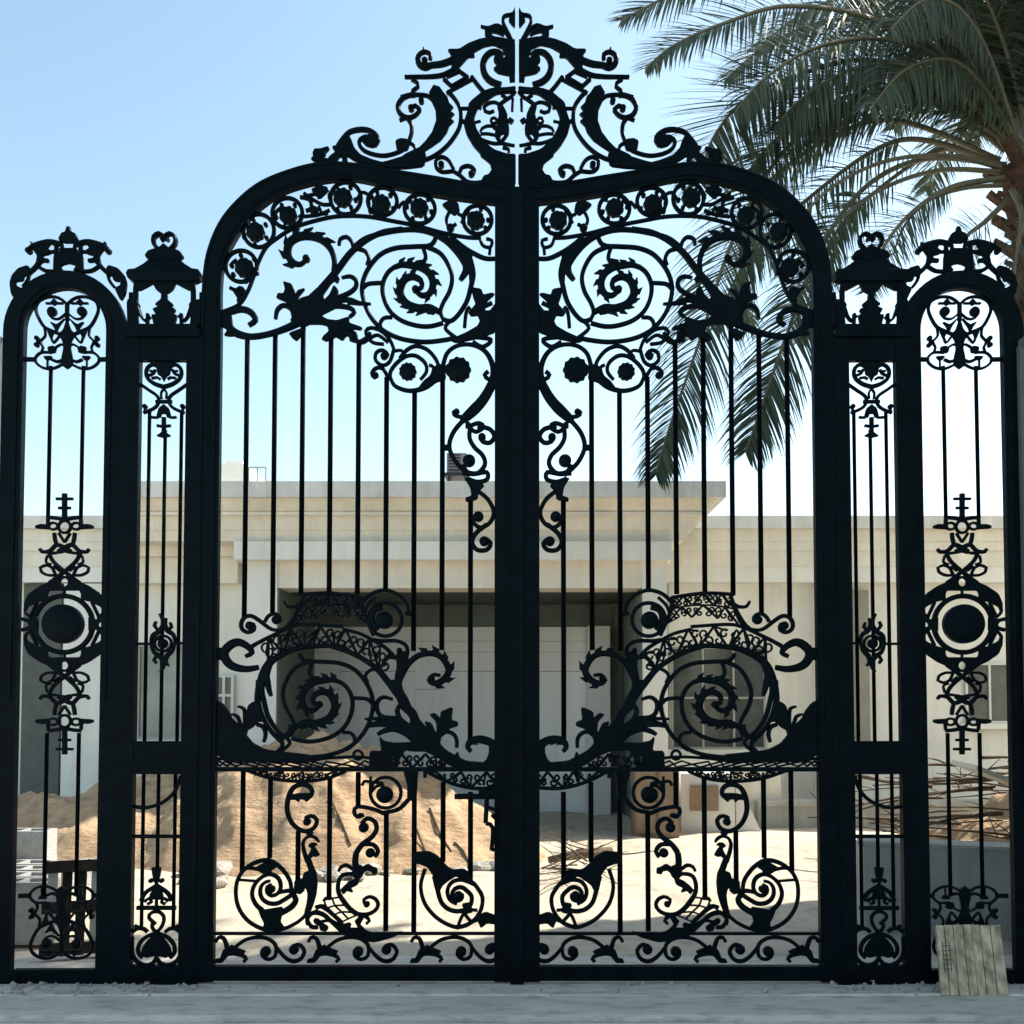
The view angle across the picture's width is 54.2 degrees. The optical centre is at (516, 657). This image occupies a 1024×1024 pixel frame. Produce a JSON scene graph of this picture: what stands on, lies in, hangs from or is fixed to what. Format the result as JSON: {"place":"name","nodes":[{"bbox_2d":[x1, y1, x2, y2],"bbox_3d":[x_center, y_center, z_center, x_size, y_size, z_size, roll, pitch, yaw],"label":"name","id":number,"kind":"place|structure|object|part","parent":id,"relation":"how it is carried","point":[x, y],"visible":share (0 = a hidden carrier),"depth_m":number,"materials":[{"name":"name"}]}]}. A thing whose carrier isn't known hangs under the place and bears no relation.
{"place":"outdoors","nodes":[
{"label":"outdoors","id":0,"kind":"place"},
{"bbox_2d":[61,858,93,885],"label":"concrete block","id":1,"kind":"structure","parent":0,"point":[89,876],"depth_m":8.51,"materials":[{"name":"grey concrete"}]},
{"bbox_2d":[0,0,1012,515],"label":"sky","id":2,"kind":"structure","parent":0,"point":[123,122],"materials":[{"name":"blue"}]},
{"bbox_2d":[0,1022,1023,1023],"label":"pavement","id":3,"kind":"structure","parent":0,"point":[505,1023],"depth_m":4.99,"materials":[{"name":"grey concrete"}]},
{"bbox_2d":[15,811,1011,956],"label":"yard","id":4,"kind":"structure","parent":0,"point":[229,918],"depth_m":7.90,"materials":[{"name":"beige sand"}]},
{"bbox_2d":[15,914,59,944],"bbox_3d":[-3.222,1.766,6.590,0.400,0.200,0.200,0,-2,3],"label":"concrete block","id":5,"kind":"object","parent":4,"relation":"on","point":[25,926],"depth_m":6.49,"materials":[{"name":"grey concrete"}]},
{"bbox_2d":[15,877,60,913],"bbox_3d":[-3.257,1.565,6.594,0.400,0.200,0.200,0,-2,-1],"label":"concrete block","id":6,"kind":"object","parent":5,"relation":"on","point":[25,885],"depth_m":6.50,"materials":[{"name":"grey concrete"}]},
{"bbox_2d":[39,859,96,956],"bbox_3d":[-2.680,1.551,6.242,0.520,0.569,0.225,1,-3,-18],"label":"pallet","id":7,"kind":"object","parent":4,"relation":"on","point":[64,867],"visible":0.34,"depth_m":6.23,"materials":[{"name":"brown wood"}]},
{"bbox_2d":[216,877,227,888],"bbox_3d":[-2.686,1.955,8.668,0.303,0.117,0.254,-2,-3,35],"label":"rubble stone","id":8,"kind":"object","parent":4,"relation":"on","point":[221,882],"visible":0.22,"depth_m":8.63,"materials":[{"name":"beige stone"}]},
{"bbox_2d":[218,875,228,879],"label":"rubble stone","id":9,"kind":"object","parent":4,"relation":"on","point":[225,876],"visible":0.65,"depth_m":8.91,"materials":[{"name":"beige stone"}]},
{"bbox_2d":[216,861,231,875],"bbox_3d":[-2.720,1.941,9.186,0.252,0.151,0.286,-2,-3,44],"label":"rubble stone","id":10,"kind":"object","parent":4,"relation":"on","point":[224,867],"visible":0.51,"depth_m":9.11,"materials":[{"name":"grey stone"}]},
{"bbox_2d":[17,728,545,876],"bbox_3d":[-3.400,1.429,10.765,8.000,1.346,3.850,0,-2,0],"label":"sand pile","id":11,"kind":"object","parent":4,"relation":"on","point":[61,814],"visible":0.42,"depth_m":9.77,"materials":[{"name":"beige sand"}]},
{"bbox_2d":[332,800,351,845],"bbox_3d":[-1.690,1.560,9.559,0.025,0.420,0.452,2,-3,-37],"label":"stick","id":12,"kind":"object","parent":11,"relation":"on","point":[338,815],"visible":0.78,"depth_m":9.54,"materials":[{"name":"wood"}]},
{"bbox_2d":[417,828,425,850],"bbox_3d":[-0.887,1.794,9.499,0.025,0.315,0.404,1,-3,-27],"label":"stick","id":13,"kind":"object","parent":11,"relation":"on","point":[421,841],"visible":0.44,"depth_m":9.55,"materials":[{"name":"wood"}]},
{"bbox_2d":[428,808,451,851],"bbox_3d":[-0.750,1.671,9.755,0.025,0.390,0.440,2,-3,-35],"label":"stick","id":14,"kind":"object","parent":11,"relation":"on","point":[435,822],"visible":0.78,"depth_m":9.81,"materials":[{"name":"brown wood"}]},
{"bbox_2d":[454,841,467,861],"bbox_3d":[-0.513,1.895,9.568,0.025,0.237,0.364,2,-3,-32],"label":"stick","id":15,"kind":"object","parent":11,"relation":"on","point":[460,848],"visible":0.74,"depth_m":9.59,"materials":[{"name":"brown wood"}]},
{"bbox_2d":[316,870,324,880],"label":"rubble stone","id":16,"kind":"object","parent":4,"relation":"on","point":[319,873],"visible":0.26,"depth_m":8.82,"materials":[{"name":"grey stone"}]},
{"bbox_2d":[319,865,338,872],"bbox_3d":[-1.691,1.944,8.969,0.156,0.182,0.202,-1,-3,29],"label":"rubble stone","id":17,"kind":"object","parent":4,"relation":"on","point":[323,869],"visible":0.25,"depth_m":8.94,"materials":[{"name":"grey stone"}]},
{"bbox_2d":[324,871,339,881],"bbox_3d":[-1.618,1.920,8.774,0.169,0.098,0.123,0,-2,5],"label":"rubble stone","id":18,"kind":"object","parent":4,"relation":"on","point":[335,875],"visible":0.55,"depth_m":8.74,"materials":[{"name":"grey stone"}]},
{"bbox_2d":[326,868,351,879],"bbox_3d":[-1.546,1.921,8.889,0.312,0.117,0.214,4,-5,-60],"label":"rubble stone","id":19,"kind":"object","parent":4,"relation":"on","point":[343,871],"visible":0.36,"depth_m":8.80,"materials":[{"name":"grey stone"}]},
{"bbox_2d":[351,874,364,881],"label":"rubble stone","id":20,"kind":"object","parent":4,"relation":"on","point":[362,878],"visible":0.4,"depth_m":8.78,"materials":[{"name":"grey stone"}]},
{"bbox_2d":[363,863,377,874],"bbox_3d":[-1.376,1.943,9.126,0.235,0.140,0.227,0,-2,-3],"label":"rubble stone","id":21,"kind":"object","parent":4,"relation":"on","point":[366,873],"visible":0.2,"depth_m":9.05,"materials":[{"name":"grey stone"}]},
{"bbox_2d":[365,862,381,870],"bbox_3d":[-1.330,1.932,9.168,0.161,0.115,0.292,0,-2,11],"label":"rubble stone","id":22,"kind":"object","parent":4,"relation":"on","point":[377,866],"visible":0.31,"depth_m":9.16,"materials":[{"name":"grey stone"}]},
{"bbox_2d":[403,867,420,872],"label":"rubble stone","id":23,"kind":"object","parent":4,"relation":"on","point":[407,870],"visible":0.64,"depth_m":9.21,"materials":[{"name":"grey stone"}]},
{"bbox_2d":[452,866,467,870],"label":"rubble stone","id":24,"kind":"object","parent":4,"relation":"on","point":[457,867],"visible":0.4,"depth_m":9.22,"materials":[{"name":"grey stone"}]},
{"bbox_2d":[473,860,492,870],"bbox_3d":[-0.336,1.979,9.416,0.182,0.124,0.324,2,-3,-43],"label":"rubble stone","id":25,"kind":"object","parent":4,"relation":"on","point":[481,865],"visible":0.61,"depth_m":9.35,"materials":[{"name":"grey stone"}]},
{"bbox_2d":[489,860,493,870],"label":"rubble stone","id":26,"kind":"object","parent":4,"relation":"on","point":[491,863],"visible":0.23,"depth_m":9.35,"materials":[{"name":"grey stone"}]},
{"bbox_2d":[18,481,1008,819],"bbox_3d":[-0.246,0.319,15.190,28.954,4.592,7.000,0,-2,0],"label":"villa","id":27,"kind":"object","parent":4,"relation":"on","point":[606,699],"visible":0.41,"depth_m":14.21,"materials":[{"name":"paint"}]},
{"bbox_2d":[137,644,181,740],"bbox_3d":[-4.523,0.472,12.721,0.760,1.291,0.120,0,-2,0],"label":"window","id":28,"kind":"structure","parent":27,"relation":"in","point":[153,676],"depth_m":12.75,"materials":[{"name":"grey glass"}]},
{"bbox_2d":[219,675,233,718],"bbox_3d":[-3.789,0.599,12.746,0.367,0.774,0.060,0,-2,0],"label":"window","id":29,"kind":"structure","parent":27,"relation":"in","point":[226,682],"depth_m":12.74,"materials":[{"name":"white glass"}]},
{"bbox_2d":[221,461,264,480],"bbox_3d":[-3.960,-2.544,14.559,0.424,0.515,1.500,0,-2,0],"label":"roof hut","id":30,"kind":"object","parent":27,"relation":"on","point":[231,470],"visible":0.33,"depth_m":13.81,"materials":[{"name":"paint"}]},
{"bbox_2d":[248,467,266,480],"bbox_3d":[-3.427,-2.398,13.202,0.240,0.257,0.024,0,-2,0],"label":"roof rail","id":31,"kind":"object","parent":27,"relation":"on","point":[257,472],"visible":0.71,"depth_m":13.20,"materials":[{"name":"silver metal"}]},
{"bbox_2d":[314,626,586,812],"bbox_3d":[-0.795,1.060,14.236,4.213,3.032,0.075,0,-2,0],"label":"garage door","id":32,"kind":"structure","parent":27,"relation":"in","point":[423,697],"depth_m":14.22,"materials":[{"name":"grey metal"}]},
{"bbox_2d":[445,453,467,480],"bbox_3d":[-0.749,-2.260,12.596,0.295,0.550,0.500,0,-2,0],"label":"air conditioner","id":33,"kind":"object","parent":27,"relation":"on","point":[453,473],"visible":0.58,"depth_m":12.40,"materials":[{"name":"black metal"}]},
{"bbox_2d":[668,647,765,752],"bbox_3d":[2.906,0.618,14.417,1.490,1.560,0.120,0,-2,0],"label":"window","id":34,"kind":"structure","parent":27,"relation":"in","point":[752,668],"depth_m":14.44,"materials":[{"name":"grey glass"}]},
{"bbox_2d":[961,663,1006,728],"bbox_3d":[6.824,0.546,14.420,0.825,0.953,0.120,0,-2,0],"label":"window","id":35,"kind":"structure","parent":27,"relation":"in","point":[994,708],"depth_m":14.45,"materials":[{"name":"grey glass"}]},
{"bbox_2d":[548,847,612,862],"bbox_3d":[0.613,1.897,9.626,0.645,0.135,0.112,1,-2,-15],"label":"log","id":36,"kind":"object","parent":4,"relation":"on","point":[552,859],"visible":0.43,"depth_m":9.58,"materials":[{"name":"brown wood"}]},
{"bbox_2d":[540,828,652,890],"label":"twigs","id":37,"kind":"object","parent":4,"relation":"on","point":[558,866],"visible":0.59,"depth_m":8.93,"materials":[{"name":"brown wood"}]},
{"bbox_2d":[631,772,679,836],"bbox_3d":[1.629,1.704,11.809,0.526,0.784,0.360,0,-2,0],"label":"wooden cabinet","id":38,"kind":"object","parent":4,"relation":"on","point":[637,824],"visible":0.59,"depth_m":11.64,"materials":[{"name":"brown wood"}]},
{"bbox_3d":[1.498,1.687,11.644,0.223,0.704,0.028,0,-2,0],"label":"door","id":39,"kind":"part","parent":38,"relation":"part of","materials":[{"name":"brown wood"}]},
{"bbox_3d":[1.761,1.687,11.644,0.223,0.704,0.028,0,-2,0],"label":"door","id":40,"kind":"part","parent":38,"relation":"part of","materials":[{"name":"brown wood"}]},
{"bbox_2d":[679,772,734,832],"bbox_3d":[2.307,1.786,12.281,0.652,0.759,0.490,0,-2,0],"label":"white surround","id":41,"kind":"object","parent":4,"relation":"on","point":[690,801],"visible":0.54,"depth_m":12.07,"materials":[{"name":"grey paint"}]},
{"bbox_2d":[735,788,760,831],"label":"ramp","id":42,"kind":"structure","parent":4,"relation":"on","point":[750,824],"depth_m":12.12,"materials":[{"name":"white concrete"}]},
{"bbox_2d":[606,0,1023,493],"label":"palm tree","id":43,"kind":"object","parent":4,"relation":"on","point":[971,78],"visible":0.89,"depth_m":7.53,"materials":[{"name":"green plant"}]},
{"bbox_2d":[754,799,988,828],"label":"planter wall","id":44,"kind":"structure","parent":4,"relation":"on","point":[777,813],"depth_m":12.62,"materials":[{"name":"concrete"}]},
{"bbox_2d":[856,838,1011,942],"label":"wall","id":45,"kind":"structure","parent":4,"relation":"on","point":[966,863],"depth_m":6.75,"materials":[{"name":"concrete"}]},
{"bbox_2d":[929,791,1009,841],"bbox_3d":[5.000,1.651,9.604,3.600,0.888,2.250,0,-2,0],"label":"earth heap","id":46,"kind":"object","parent":4,"relation":"on","point":[1001,801],"visible":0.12,"depth_m":9.48,"materials":[{"name":"brown soil"}]},
{"bbox_2d":[807,756,1009,838],"bbox_3d":[4.940,1.302,9.558,4.255,1.149,1.969,0,-2,0],"label":"brushwood","id":47,"kind":"object","parent":46,"relation":"on","point":[959,780],"visible":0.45,"depth_m":9.49,"materials":[{"name":"brown wood"}]},
{"bbox_2d":[951,760,1008,785],"bbox_3d":[4.300,1.074,8.903,0.812,0.333,0.302,1,-3,-19],"label":"plank","id":48,"kind":"object","parent":47,"relation":"on","point":[994,776],"visible":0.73,"depth_m":8.75,"materials":[{"name":"grey wood"}]},
{"label":"ground","id":49,"kind":"structure","parent":0,"visible":0},
{"bbox_2d":[0,956,1023,1023],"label":"threshold","id":50,"kind":"object","parent":49,"relation":"on","point":[518,1009],"visible":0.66,"depth_m":5.25,"materials":[{"name":"concrete"}]},
{"bbox_2d":[0,336,2,436],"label":"masonry pier","id":51,"kind":"structure","parent":50,"relation":"on","point":[1,342],"depth_m":5.74,"materials":[{"name":"concrete"}]},
{"bbox_2d":[0,226,127,983],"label":"arched panel","id":52,"kind":"object","parent":50,"relation":"on","point":[63,623],"visible":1,"depth_m":5.69,"materials":[{"name":"paint"}]},
{"bbox_2d":[112,231,202,984],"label":"gate pillar","id":53,"kind":"structure","parent":50,"relation":"on","point":[164,344],"depth_m":5.68,"materials":[{"name":"metal"}]},
{"bbox_2d":[193,7,523,984],"bbox_3d":[-0.891,-0.986,5.724,1.856,5.640,0.084,0,-2,0],"label":"gate leaf","id":54,"kind":"object","parent":50,"relation":"on","point":[221,735],"visible":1,"depth_m":5.70,"materials":[{"name":"paint"}]},
{"bbox_2d":[0,993,1023,995],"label":"kerb","id":55,"kind":"structure","parent":50,"relation":"on","point":[487,994],"depth_m":5.37,"materials":[{"name":"concrete"}]},
{"bbox_2d":[935,924,1008,995],"bbox_3d":[2.483,1.651,5.471,0.407,0.345,0.213,0,-2,0],"label":"wooden board","id":56,"kind":"object","parent":55,"relation":"on","point":[971,960],"visible":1,"depth_m":5.46,"materials":[{"name":"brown wood"}]},
{"bbox_2d":[0,980,1023,995],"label":"gravel","id":57,"kind":"structure","parent":50,"relation":"on","point":[13,984],"depth_m":5.50,"materials":[{"name":"grey gravel"}]},
{"bbox_2d":[517,7,841,981],"bbox_3d":[0.910,-0.994,5.737,1.817,5.623,0.060,0,-2,0],"label":"gate leaf","id":58,"kind":"object","parent":50,"relation":"on","point":[811,735],"visible":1,"depth_m":5.71,"materials":[{"name":"paint"}]},
{"bbox_2d":[832,231,922,984],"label":"gate pillar","id":59,"kind":"structure","parent":50,"relation":"on","point":[870,344],"depth_m":5.68,"materials":[{"name":"metal"}]},
{"bbox_2d":[901,226,1023,983],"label":"arched panel","id":60,"kind":"object","parent":50,"relation":"on","point":[963,623],"visible":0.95,"depth_m":5.70,"materials":[{"name":"paint"}]},
{"bbox_2d":[1016,337,1023,682],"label":"masonry pier","id":61,"kind":"structure","parent":50,"relation":"on","point":[1020,371],"depth_m":5.70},
{"bbox_3d":[-3.375,1.776,6.847,0.400,0.200,0.200,0,-2,0],"label":"concrete block","id":62,"kind":"object","parent":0,"visible":0},
{"bbox_2d":[16,871,59,877],"bbox_3d":[-3.368,1.575,6.830,0.400,0.200,0.200,0,-2,3],"label":"concrete block","id":63,"kind":"object","parent":62,"relation":"on","point":[28,873],"depth_m":6.90,"materials":[{"name":"grey concrete"}]},
{"bbox_2d":[16,865,60,885],"bbox_3d":[-3.483,1.587,7.100,0.400,0.200,0.200,0,-2,-2],"label":"concrete block","id":64,"kind":"object","parent":63,"relation":"on","point":[28,867],"depth_m":7.17,"materials":[{"name":"grey concrete"}]},
{"bbox_2d":[16,859,56,864],"bbox_3d":[-3.627,1.597,7.352,0.400,0.200,0.200,0,-2,2],"label":"concrete block","id":65,"kind":"object","parent":64,"relation":"on","point":[29,862],"depth_m":7.42,"materials":[{"name":"grey concrete"}]},
{"bbox_2d":[17,854,56,859],"bbox_3d":[-3.747,1.608,7.606,0.400,0.200,0.200,0,-2,2],"label":"concrete block","id":66,"kind":"object","parent":65,"relation":"on","point":[53,857],"depth_m":7.59,"materials":[{"name":"grey concrete"}]},
{"bbox_2d":[17,828,56,857],"bbox_3d":[-3.752,1.409,7.623,0.400,0.200,0.200,0,-2,3],"label":"concrete block","id":67,"kind":"object","parent":66,"relation":"on","point":[29,842],"depth_m":7.52,"materials":[{"name":"grey concrete"}]}
]}

